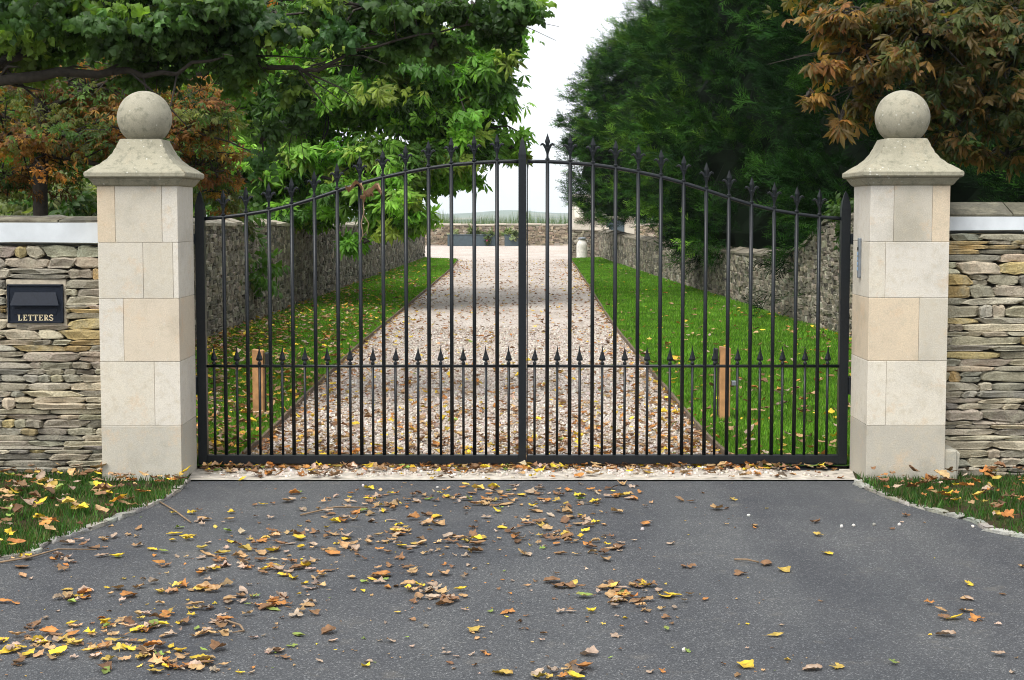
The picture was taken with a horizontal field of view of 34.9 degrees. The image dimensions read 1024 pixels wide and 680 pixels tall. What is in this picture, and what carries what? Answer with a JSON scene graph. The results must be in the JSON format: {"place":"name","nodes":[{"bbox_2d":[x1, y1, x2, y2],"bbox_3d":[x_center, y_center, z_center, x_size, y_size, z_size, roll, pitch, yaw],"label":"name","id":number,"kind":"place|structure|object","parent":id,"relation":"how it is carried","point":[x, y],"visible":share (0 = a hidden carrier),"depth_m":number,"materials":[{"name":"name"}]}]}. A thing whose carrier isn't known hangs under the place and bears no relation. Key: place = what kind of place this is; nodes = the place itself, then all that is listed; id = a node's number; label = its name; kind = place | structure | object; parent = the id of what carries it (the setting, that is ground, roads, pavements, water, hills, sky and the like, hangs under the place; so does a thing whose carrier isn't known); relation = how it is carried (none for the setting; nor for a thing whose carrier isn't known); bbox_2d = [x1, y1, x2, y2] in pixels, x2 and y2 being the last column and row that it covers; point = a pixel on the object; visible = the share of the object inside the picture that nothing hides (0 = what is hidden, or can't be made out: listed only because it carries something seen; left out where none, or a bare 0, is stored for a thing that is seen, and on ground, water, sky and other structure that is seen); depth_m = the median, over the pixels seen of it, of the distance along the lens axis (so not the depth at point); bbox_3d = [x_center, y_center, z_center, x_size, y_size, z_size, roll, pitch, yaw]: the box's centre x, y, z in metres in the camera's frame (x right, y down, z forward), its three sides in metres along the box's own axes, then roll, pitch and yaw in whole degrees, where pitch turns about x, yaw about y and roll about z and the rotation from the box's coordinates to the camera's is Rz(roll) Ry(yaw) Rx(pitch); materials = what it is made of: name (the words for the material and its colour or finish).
{"place":"outdoors","nodes":[
{"label":"outdoors","id":0,"kind":"place"},
{"bbox_2d":[195,257,457,464],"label":"lawn","id":1,"kind":"structure","parent":0,"point":[278,368],"depth_m":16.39,"materials":[{"name":"plant"}]},
{"bbox_2d":[252,349,268,414],"bbox_3d":[-1.936,0.367,12.589,0.126,0.596,0.083,0,4,0],"label":"wooden post","id":2,"kind":"object","parent":1,"relation":"on","point":[255,387],"visible":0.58,"depth_m":12.55,"materials":[{"name":"brown wood"}]},
{"bbox_2d":[195,258,449,455],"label":"leaf litter","id":3,"kind":"object","parent":1,"relation":"on","point":[242,332],"visible":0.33,"depth_m":18.55,"materials":[{"name":"plant"}]},
{"bbox_2d":[319,0,677,216],"label":"sky","id":4,"kind":"structure","parent":0,"point":[549,65],"materials":[{"name":"white"}]},
{"bbox_2d":[0,481,1023,679],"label":"tarmac","id":5,"kind":"structure","parent":0,"point":[870,586],"depth_m":6.96,"materials":[{"name":"asphalt"}]},
{"bbox_2d":[0,644,22,653],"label":"fallen leaf","id":6,"kind":"object","parent":5,"relation":"on","point":[4,650],"visible":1,"depth_m":5.94,"materials":[{"name":"plant"}]},
{"bbox_2d":[22,648,34,654],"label":"fallen leaf","id":7,"kind":"object","parent":5,"relation":"on","point":[29,651],"visible":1,"depth_m":5.89,"materials":[{"name":"plant"}]},
{"bbox_2d":[0,548,96,562],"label":"twig","id":8,"kind":"object","parent":5,"relation":"on","point":[16,559],"visible":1,"depth_m":7.58,"materials":[{"name":"wood"}]},
{"bbox_2d":[57,633,68,640],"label":"fallen leaf","id":9,"kind":"object","parent":5,"relation":"on","point":[65,638],"visible":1,"depth_m":6.09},
{"bbox_2d":[60,539,74,542],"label":"fallen leaf","id":10,"kind":"object","parent":5,"relation":"on","point":[69,541],"visible":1,"depth_m":7.85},
{"bbox_2d":[120,590,136,595],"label":"fallen leaf","id":11,"kind":"object","parent":5,"relation":"on","point":[124,593],"visible":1,"depth_m":6.79,"materials":[{"name":"plant"}]},
{"bbox_2d":[159,610,174,615],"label":"fallen leaf","id":12,"kind":"object","parent":5,"relation":"on","point":[165,611],"visible":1,"depth_m":6.48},
{"bbox_2d":[159,501,190,522],"bbox_3d":[-1.796,0.911,8.677,0.010,0.018,0.657,-2,5,-26],"label":"twig","id":13,"kind":"object","parent":5,"relation":"on","point":[175,510],"visible":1,"depth_m":8.65,"materials":[{"name":"wood"}]},
{"bbox_2d":[174,653,187,658],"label":"fallen leaf","id":14,"kind":"object","parent":5,"relation":"on","point":[178,655],"visible":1,"depth_m":5.85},
{"bbox_2d":[178,616,191,622],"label":"fallen leaf","id":15,"kind":"object","parent":5,"relation":"on","point":[186,620],"visible":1,"depth_m":6.35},
{"bbox_2d":[192,581,211,588],"bbox_3d":[-1.300,1.045,6.917,0.105,0.027,0.079,1,5,18],"label":"fallen leaf","id":16,"kind":"object","parent":5,"relation":"on","point":[204,583],"visible":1,"depth_m":6.94,"materials":[{"name":"plant"}]},
{"bbox_2d":[223,618,244,632],"bbox_3d":[-1.071,1.100,6.278,0.054,0.018,0.240,-2,5,-19],"label":"twig","id":17,"kind":"object","parent":5,"relation":"on","point":[238,624],"visible":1,"depth_m":6.26,"materials":[{"name":"wood"}]},
{"bbox_2d":[231,550,245,555],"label":"fallen leaf","id":18,"kind":"object","parent":5,"relation":"on","point":[239,552],"visible":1,"depth_m":7.56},
{"bbox_2d":[255,549,266,554],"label":"fallen leaf","id":19,"kind":"object","parent":5,"relation":"on","point":[263,552],"visible":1,"depth_m":7.63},
{"bbox_2d":[258,602,275,608],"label":"fallen leaf","id":20,"kind":"object","parent":5,"relation":"on","point":[265,605],"visible":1,"depth_m":6.60,"materials":[{"name":"plant"}]},
{"bbox_2d":[271,599,288,604],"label":"fallen leaf","id":21,"kind":"object","parent":5,"relation":"on","point":[281,602],"visible":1,"depth_m":6.64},
{"bbox_2d":[289,564,307,568],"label":"fallen leaf","id":22,"kind":"object","parent":5,"relation":"on","point":[296,566],"visible":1,"depth_m":7.32,"materials":[{"name":"plant"}]},
{"bbox_2d":[293,534,305,538],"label":"fallen leaf","id":23,"kind":"object","parent":5,"relation":"on","point":[300,536],"visible":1,"depth_m":7.99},
{"bbox_2d":[299,602,314,605],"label":"fallen leaf","id":24,"kind":"object","parent":5,"relation":"on","point":[309,604],"visible":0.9,"depth_m":6.64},
{"bbox_2d":[321,624,335,633],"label":"fallen leaf","id":25,"kind":"object","parent":5,"relation":"on","point":[327,628],"visible":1,"depth_m":6.21,"materials":[{"name":"plant"}]},
{"bbox_2d":[325,550,341,554],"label":"fallen leaf","id":26,"kind":"object","parent":5,"relation":"on","point":[333,552],"visible":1,"depth_m":7.63,"materials":[{"name":"plant"}]},
{"bbox_2d":[300,506,367,515],"bbox_3d":[-0.966,0.908,8.726,0.401,0.018,0.078,-3,5,-33],"label":"twig","id":27,"kind":"object","parent":5,"relation":"on","point":[331,508],"visible":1,"depth_m":8.77,"materials":[{"name":"wood"}]},
{"bbox_2d":[349,544,359,549],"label":"fallen leaf","id":28,"kind":"object","parent":5,"relation":"on","point":[356,547],"visible":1,"depth_m":7.75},
{"bbox_2d":[372,570,390,574],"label":"fallen leaf","id":29,"kind":"object","parent":5,"relation":"on","point":[382,572],"visible":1,"depth_m":7.18,"materials":[{"name":"plant"}]},
{"bbox_2d":[400,580,415,584],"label":"fallen leaf","id":30,"kind":"object","parent":5,"relation":"on","point":[408,582],"visible":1,"depth_m":7.00,"materials":[{"name":"plant"}]},
{"bbox_2d":[431,519,444,524],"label":"fallen leaf","id":31,"kind":"object","parent":5,"relation":"on","point":[441,522],"visible":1,"depth_m":8.34,"materials":[{"name":"plant"}]},
{"bbox_2d":[468,626,480,630],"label":"fallen leaf","id":32,"kind":"object","parent":5,"relation":"on","point":[475,628],"visible":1,"depth_m":6.23,"materials":[{"name":"plant"}]},
{"bbox_2d":[492,669,512,673],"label":"fallen leaf","id":33,"kind":"object","parent":5,"relation":"on","point":[505,671],"visible":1,"depth_m":5.65,"materials":[{"name":"plant"}]},
{"bbox_2d":[0,480,1017,677],"bbox_3d":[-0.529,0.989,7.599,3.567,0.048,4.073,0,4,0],"label":"leaf litter","id":34,"kind":"object","parent":5,"relation":"on","point":[144,653],"visible":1,"depth_m":6.92,"materials":[{"name":"plant"}]},
{"bbox_2d":[543,576,559,580],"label":"fallen leaf","id":35,"kind":"object","parent":5,"relation":"on","point":[550,578],"visible":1,"depth_m":7.07,"materials":[{"name":"plant"}]},
{"bbox_2d":[560,532,573,538],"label":"fallen leaf","id":36,"kind":"object","parent":5,"relation":"on","point":[569,534],"visible":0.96,"depth_m":8.03,"materials":[{"name":"plant"}]},
{"bbox_2d":[562,581,574,587],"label":"fallen leaf","id":37,"kind":"object","parent":5,"relation":"on","point":[570,584],"visible":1,"depth_m":6.96,"materials":[{"name":"plant"}]},
{"bbox_2d":[575,661,592,666],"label":"fallen leaf","id":38,"kind":"object","parent":5,"relation":"on","point":[585,663],"visible":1,"depth_m":5.74,"materials":[{"name":"plant"}]},
{"bbox_2d":[582,519,594,524],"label":"fallen leaf","id":39,"kind":"object","parent":5,"relation":"on","point":[586,522],"visible":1,"depth_m":8.29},
{"bbox_2d":[605,589,615,597],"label":"fallen leaf","id":40,"kind":"object","parent":5,"relation":"on","point":[609,594],"visible":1,"depth_m":6.81,"materials":[{"name":"plant"}]},
{"bbox_2d":[734,570,747,574],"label":"fallen leaf","id":41,"kind":"object","parent":5,"relation":"on","point":[738,572],"visible":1,"depth_m":7.21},
{"bbox_2d":[737,659,753,667],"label":"fallen leaf","id":42,"kind":"object","parent":5,"relation":"on","point":[746,663],"visible":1,"depth_m":5.74,"materials":[{"name":"plant"}]},
{"bbox_2d":[734,558,758,562],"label":"twig","id":43,"kind":"object","parent":5,"relation":"on","point":[746,559],"visible":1,"depth_m":7.45,"materials":[{"name":"wood"}]},
{"bbox_2d":[760,559,770,564],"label":"fallen leaf","id":44,"kind":"object","parent":5,"relation":"on","point":[766,561],"visible":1,"depth_m":7.42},
{"bbox_2d":[768,632,782,635],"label":"fallen leaf","id":45,"kind":"object","parent":5,"relation":"on","point":[776,633],"visible":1,"depth_m":6.16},
{"bbox_2d":[778,566,790,571],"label":"fallen leaf","id":46,"kind":"object","parent":5,"relation":"on","point":[786,569],"visible":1,"depth_m":7.27,"materials":[{"name":"plant"}]},
{"bbox_2d":[802,663,821,669],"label":"fallen leaf","id":47,"kind":"object","parent":5,"relation":"on","point":[812,666],"visible":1,"depth_m":5.72,"materials":[{"name":"plant"}]},
{"bbox_2d":[829,662,844,667],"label":"fallen leaf","id":48,"kind":"object","parent":5,"relation":"on","point":[839,665],"visible":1,"depth_m":5.73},
{"bbox_2d":[935,630,955,634],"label":"fallen leaf","id":49,"kind":"object","parent":5,"relation":"on","point":[947,632],"visible":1,"depth_m":6.16,"materials":[{"name":"plant"}]},
{"bbox_2d":[969,613,984,621],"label":"fallen leaf","id":50,"kind":"object","parent":5,"relation":"on","point":[974,617],"visible":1,"depth_m":6.40,"materials":[{"name":"plant"}]},
{"bbox_2d":[191,210,853,480],"bbox_3d":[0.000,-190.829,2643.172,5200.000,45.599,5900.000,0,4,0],"label":"ground","id":51,"kind":"structure","parent":0,"point":[502,213],"depth_m":3636.75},
{"bbox_2d":[0,162,53,215],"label":"shrub","id":52,"kind":"object","parent":51,"relation":"on","point":[10,208],"visible":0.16,"depth_m":21.19,"materials":[{"name":"green plant"}]},
{"bbox_2d":[0,216,101,474],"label":"dry stone wall","id":53,"kind":"structure","parent":51,"relation":"on","point":[50,397],"depth_m":9.79,"materials":[{"name":"stone"}]},
{"bbox_2d":[6,279,68,327],"bbox_3d":[-2.854,-0.220,9.782,0.363,0.292,0.102,0,4,0],"label":"letterbox","id":54,"kind":"object","parent":53,"relation":"attached to","point":[29,302],"visible":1,"depth_m":9.76,"materials":[{"name":"paint"}]},
{"bbox_2d":[8,164,96,215],"bbox_3d":[-5.860,-1.070,21.970,1.783,2.666,2.644,0,4,0],"label":"shrub","id":55,"kind":"object","parent":51,"relation":"on","point":[85,204],"visible":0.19,"depth_m":21.35,"materials":[{"name":"green plant"}]},
{"bbox_2d":[0,46,110,185],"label":"broadleaf tree","id":56,"kind":"object","parent":51,"relation":"on","point":[66,57],"visible":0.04,"depth_m":28.23,"materials":[{"name":"green plant"}]},
{"bbox_2d":[0,467,190,556],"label":"verge","id":57,"kind":"structure","parent":51,"relation":"on","point":[101,499],"depth_m":8.95,"materials":[{"name":"plant"}]},
{"bbox_2d":[0,462,193,544],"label":"leaf litter","id":58,"kind":"object","parent":57,"relation":"on","point":[51,486],"visible":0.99,"depth_m":8.95,"materials":[{"name":"plant"}]},
{"bbox_2d":[0,478,190,559],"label":"kerb","id":59,"kind":"structure","parent":51,"relation":"on","point":[114,518],"depth_m":8.31,"materials":[{"name":"stone"}]},
{"bbox_2d":[21,65,213,215],"bbox_3d":[-9.158,-4.832,35.881,10.039,7.299,7.918,0,4,0],"label":"broadleaf tree","id":60,"kind":"object","parent":51,"relation":"on","point":[109,138],"depth_m":33.71,"materials":[{"name":"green plant"}]},
{"bbox_2d":[83,91,203,480],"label":"gate pillar","id":61,"kind":"structure","parent":51,"relation":"on","point":[144,178],"depth_m":9.58,"materials":[{"name":"stone"}]},
{"bbox_2d":[193,135,525,466],"bbox_3d":[-0.946,-0.241,10.085,2.068,2.065,0.085,0,4,0],"label":"gate leaf","id":62,"kind":"object","parent":61,"relation":"attached to","point":[199,242],"visible":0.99,"depth_m":10.11,"materials":[{"name":"black paint"}]},
{"bbox_2d":[345,180,381,244],"bbox_3d":[-0.913,-0.785,10.019,0.219,0.396,0.088,0,4,0],"label":"dry vine","id":63,"kind":"object","parent":62,"relation":"hanging from","point":[368,192],"visible":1,"depth_m":10.00,"materials":[{"name":"brown plant"}]},
{"bbox_2d":[0,0,300,219],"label":"chestnut tree","id":64,"kind":"object","parent":51,"relation":"on","point":[43,142],"visible":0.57,"depth_m":17.85,"materials":[{"name":"brown plant"}]},
{"bbox_2d":[0,215,425,338],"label":"garden wall","id":65,"kind":"structure","parent":51,"relation":"on","point":[303,266],"depth_m":25.48,"materials":[{"name":"stone"}]},
{"bbox_2d":[182,138,289,321],"bbox_3d":[-4.219,-1.497,22.920,2.041,2.924,2.452,-4,6,-38],"label":"shrub","id":66,"kind":"object","parent":51,"relation":"on","point":[254,277],"visible":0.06,"depth_m":22.98,"materials":[{"name":"green plant"}]},
{"bbox_2d":[0,0,558,181],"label":"lime tree","id":67,"kind":"object","parent":51,"relation":"on","point":[138,44],"visible":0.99,"depth_m":12.48,"materials":[{"name":"green plant"}]},
{"bbox_2d":[270,1,372,204],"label":"broadleaf tree","id":68,"kind":"object","parent":51,"relation":"on","point":[286,3],"depth_m":40.95,"materials":[{"name":"green plant"}]},
{"bbox_2d":[153,0,544,261],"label":"chestnut tree","id":69,"kind":"object","parent":51,"relation":"on","point":[417,106],"visible":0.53,"depth_m":26.69,"materials":[{"name":"green plant"}]},
{"bbox_2d":[347,210,652,225],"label":"tall grass","id":70,"kind":"structure","parent":51,"relation":"on","point":[541,220],"depth_m":79.57,"materials":[{"name":"plant"}]},
{"bbox_2d":[197,245,849,468],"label":"gravel drive","id":71,"kind":"structure","parent":51,"relation":"on","point":[536,253],"depth_m":24.96,"materials":[{"name":"gravel"}]},
{"bbox_2d":[229,259,457,462],"bbox_3d":[-1.759,-0.941,32.066,0.126,0.056,44.023,0,4,0],"label":"lawn edging","id":72,"kind":"object","parent":71,"relation":"on","point":[278,422],"visible":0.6,"depth_m":15.10,"materials":[{"name":"stone"}]},
{"bbox_2d":[447,224,476,245],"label":"planter","id":73,"kind":"object","parent":71,"relation":"on","point":[462,239],"visible":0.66,"depth_m":76.62,"materials":[{"name":"grey metal"}]},
{"bbox_2d":[476,227,503,245],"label":"planter","id":74,"kind":"object","parent":71,"relation":"on","point":[484,238],"visible":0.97,"depth_m":76.62,"materials":[{"name":"grey metal"}]},
{"bbox_2d":[252,259,744,466],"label":"leaf litter","id":75,"kind":"object","parent":71,"relation":"on","point":[356,423],"visible":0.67,"depth_m":12.85,"materials":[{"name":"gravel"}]},
{"bbox_2d":[501,225,517,245],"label":"planter","id":76,"kind":"object","parent":71,"relation":"on","point":[511,236],"visible":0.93,"depth_m":76.62,"materials":[{"name":"grey metal"}]},
{"bbox_2d":[201,325,834,478],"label":"gravel","id":77,"kind":"structure","parent":71,"relation":"on","point":[586,377],"depth_m":13.52,"materials":[{"name":"gravel"}]},
{"bbox_2d":[189,469,855,479],"bbox_3d":[0.070,0.818,9.919,4.060,0.001,0.410,0,4,0],"label":"threshold","id":78,"kind":"object","parent":71,"relation":"on","point":[847,474],"visible":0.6,"depth_m":9.84,"materials":[{"name":"stone"}]},
{"bbox_2d":[221,464,266,469],"bbox_3d":[-1.672,0.788,10.168,0.260,0.032,0.210,0,4,0],"label":"gate motor cover","id":79,"kind":"object","parent":78,"relation":"on","point":[235,465],"visible":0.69,"depth_m":10.13,"materials":[{"name":"black paint"}]},
{"bbox_2d":[200,451,843,479],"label":"leaf litter","id":80,"kind":"object","parent":78,"relation":"on","point":[522,466],"visible":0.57,"depth_m":10.06,"materials":[{"name":"plant"}]},
{"bbox_2d":[776,464,838,469],"bbox_3d":[1.837,0.788,10.168,0.370,0.032,0.210,0,4,0],"label":"gate motor cover","id":81,"kind":"object","parent":78,"relation":"on","point":[802,467],"visible":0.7,"depth_m":10.13,"materials":[{"name":"black paint"}]},
{"bbox_2d":[425,223,658,244],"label":"garden wall","id":82,"kind":"structure","parent":71,"relation":"on","point":[558,234],"depth_m":77.83,"materials":[{"name":"stone"}]},
{"bbox_2d":[572,227,608,257],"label":"garden wall","id":83,"kind":"structure","parent":71,"relation":"on","point":[577,233],"depth_m":57.09,"materials":[{"name":"stone"}]},
{"bbox_2d":[572,261,762,468],"bbox_3d":[1.641,-0.982,32.594,0.272,0.056,45.092,0,4,1],"label":"lawn edging","id":84,"kind":"object","parent":71,"relation":"on","point":[697,425],"visible":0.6,"depth_m":13.70,"materials":[{"name":"stone"}]},
{"bbox_2d":[572,195,634,233],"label":"outbuilding","id":85,"kind":"structure","parent":51,"relation":"on","point":[626,228],"depth_m":63.84,"materials":[{"name":"stone"}]},
{"bbox_2d":[606,220,623,231],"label":"door","id":86,"kind":"structure","parent":85,"relation":"in","point":[618,228],"depth_m":63.81,"materials":[{"name":"grey stone"}]},
{"bbox_2d":[550,2,673,233],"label":"conifer","id":87,"kind":"object","parent":51,"relation":"on","point":[595,85],"visible":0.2,"depth_m":48.47,"materials":[{"name":"green plant"}]},
{"bbox_2d":[587,0,718,243],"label":"conifer","id":88,"kind":"object","parent":51,"relation":"on","point":[638,102],"visible":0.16,"depth_m":39.59,"materials":[{"name":"green plant"}]},
{"bbox_2d":[615,0,837,278],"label":"conifer","id":89,"kind":"object","parent":51,"relation":"on","point":[723,136],"visible":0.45,"depth_m":30.28,"materials":[{"name":"green plant"}]},
{"bbox_2d":[598,212,1023,336],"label":"garden wall","id":90,"kind":"structure","parent":51,"relation":"on","point":[739,279],"depth_m":25.84,"materials":[{"name":"stone"}]},
{"bbox_2d":[822,190,853,251],"bbox_3d":[4.264,-1.456,20.614,0.691,0.875,0.596,2,5,24],"label":"ivy","id":91,"kind":"object","parent":90,"relation":"attached to","point":[833,210],"visible":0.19,"depth_m":20.62,"materials":[{"name":"green plant"}]},
{"bbox_2d":[721,0,1023,317],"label":"conifer","id":92,"kind":"object","parent":51,"relation":"on","point":[806,170],"visible":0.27,"depth_m":22.96,"materials":[{"name":"green plant"}]},
{"bbox_2d":[762,0,1023,182],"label":"chestnut tree","id":93,"kind":"object","parent":51,"relation":"on","point":[884,44],"visible":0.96,"depth_m":12.53,"materials":[{"name":"brown plant"}]},
{"bbox_2d":[842,90,963,480],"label":"gate pillar","id":94,"kind":"structure","parent":51,"relation":"on","point":[902,177],"depth_m":9.58,"materials":[{"name":"stone"}]},
{"bbox_2d":[526,133,853,466],"bbox_3d":[1.102,-0.241,10.085,2.023,2.065,0.085,0,4,0],"label":"gate leaf","id":95,"kind":"object","parent":94,"relation":"attached to","point":[838,458],"visible":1,"depth_m":10.11,"materials":[{"name":"black paint"}]},
{"bbox_2d":[857,238,861,277],"bbox_3d":[2.086,-0.493,9.791,0.020,0.240,0.044,0,4,0],"label":"intercom keypad","id":96,"kind":"object","parent":94,"relation":"attached to","point":[859,258],"visible":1,"depth_m":9.78,"materials":[{"name":"grey metal"}]},
{"bbox_2d":[852,479,1023,537],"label":"kerb","id":97,"kind":"structure","parent":51,"relation":"on","point":[861,485],"depth_m":8.61,"materials":[{"name":"stone"}]},
{"bbox_2d":[853,469,1023,533],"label":"verge","id":98,"kind":"structure","parent":51,"relation":"on","point":[990,522],"depth_m":8.77,"materials":[{"name":"plant"}]},
{"bbox_2d":[871,461,1023,517],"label":"leaf litter","id":99,"kind":"object","parent":98,"relation":"on","point":[946,475],"visible":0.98,"depth_m":9.18,"materials":[{"name":"plant"}]},
{"bbox_2d":[945,202,1023,475],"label":"dry stone wall","id":100,"kind":"structure","parent":51,"relation":"on","point":[984,422],"depth_m":9.79,"materials":[{"name":"stone"}]},
{"bbox_2d":[946,0,1023,201],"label":"conifer","id":101,"kind":"object","parent":51,"relation":"on","point":[994,185],"visible":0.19,"depth_m":17.60,"materials":[{"name":"green plant"}]},
{"bbox_2d":[362,484,973,651],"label":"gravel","id":102,"kind":"structure","parent":0,"point":[748,515],"depth_m":8.30,"materials":[{"name":"gravel"}]},
{"bbox_2d":[572,257,851,464],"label":"lawn","id":103,"kind":"structure","parent":0,"point":[752,378],"depth_m":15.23,"materials":[{"name":"plant"}]},
{"bbox_2d":[576,237,586,257],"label":"milk churn","id":104,"kind":"object","parent":103,"relation":"on","point":[581,247],"visible":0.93,"depth_m":55.28,"materials":[{"name":"white paint"}]},
{"bbox_2d":[574,260,851,456],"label":"leaf litter","id":105,"kind":"object","parent":103,"relation":"on","point":[830,410],"visible":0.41,"depth_m":14.79,"materials":[{"name":"plant"}]},
{"bbox_2d":[713,346,735,418],"bbox_3d":[1.613,0.365,12.362,0.170,0.636,0.079,0,4,0],"label":"wooden post","id":106,"kind":"object","parent":103,"relation":"on","point":[721,382],"visible":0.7,"depth_m":12.33,"materials":[{"name":"brown wood"}]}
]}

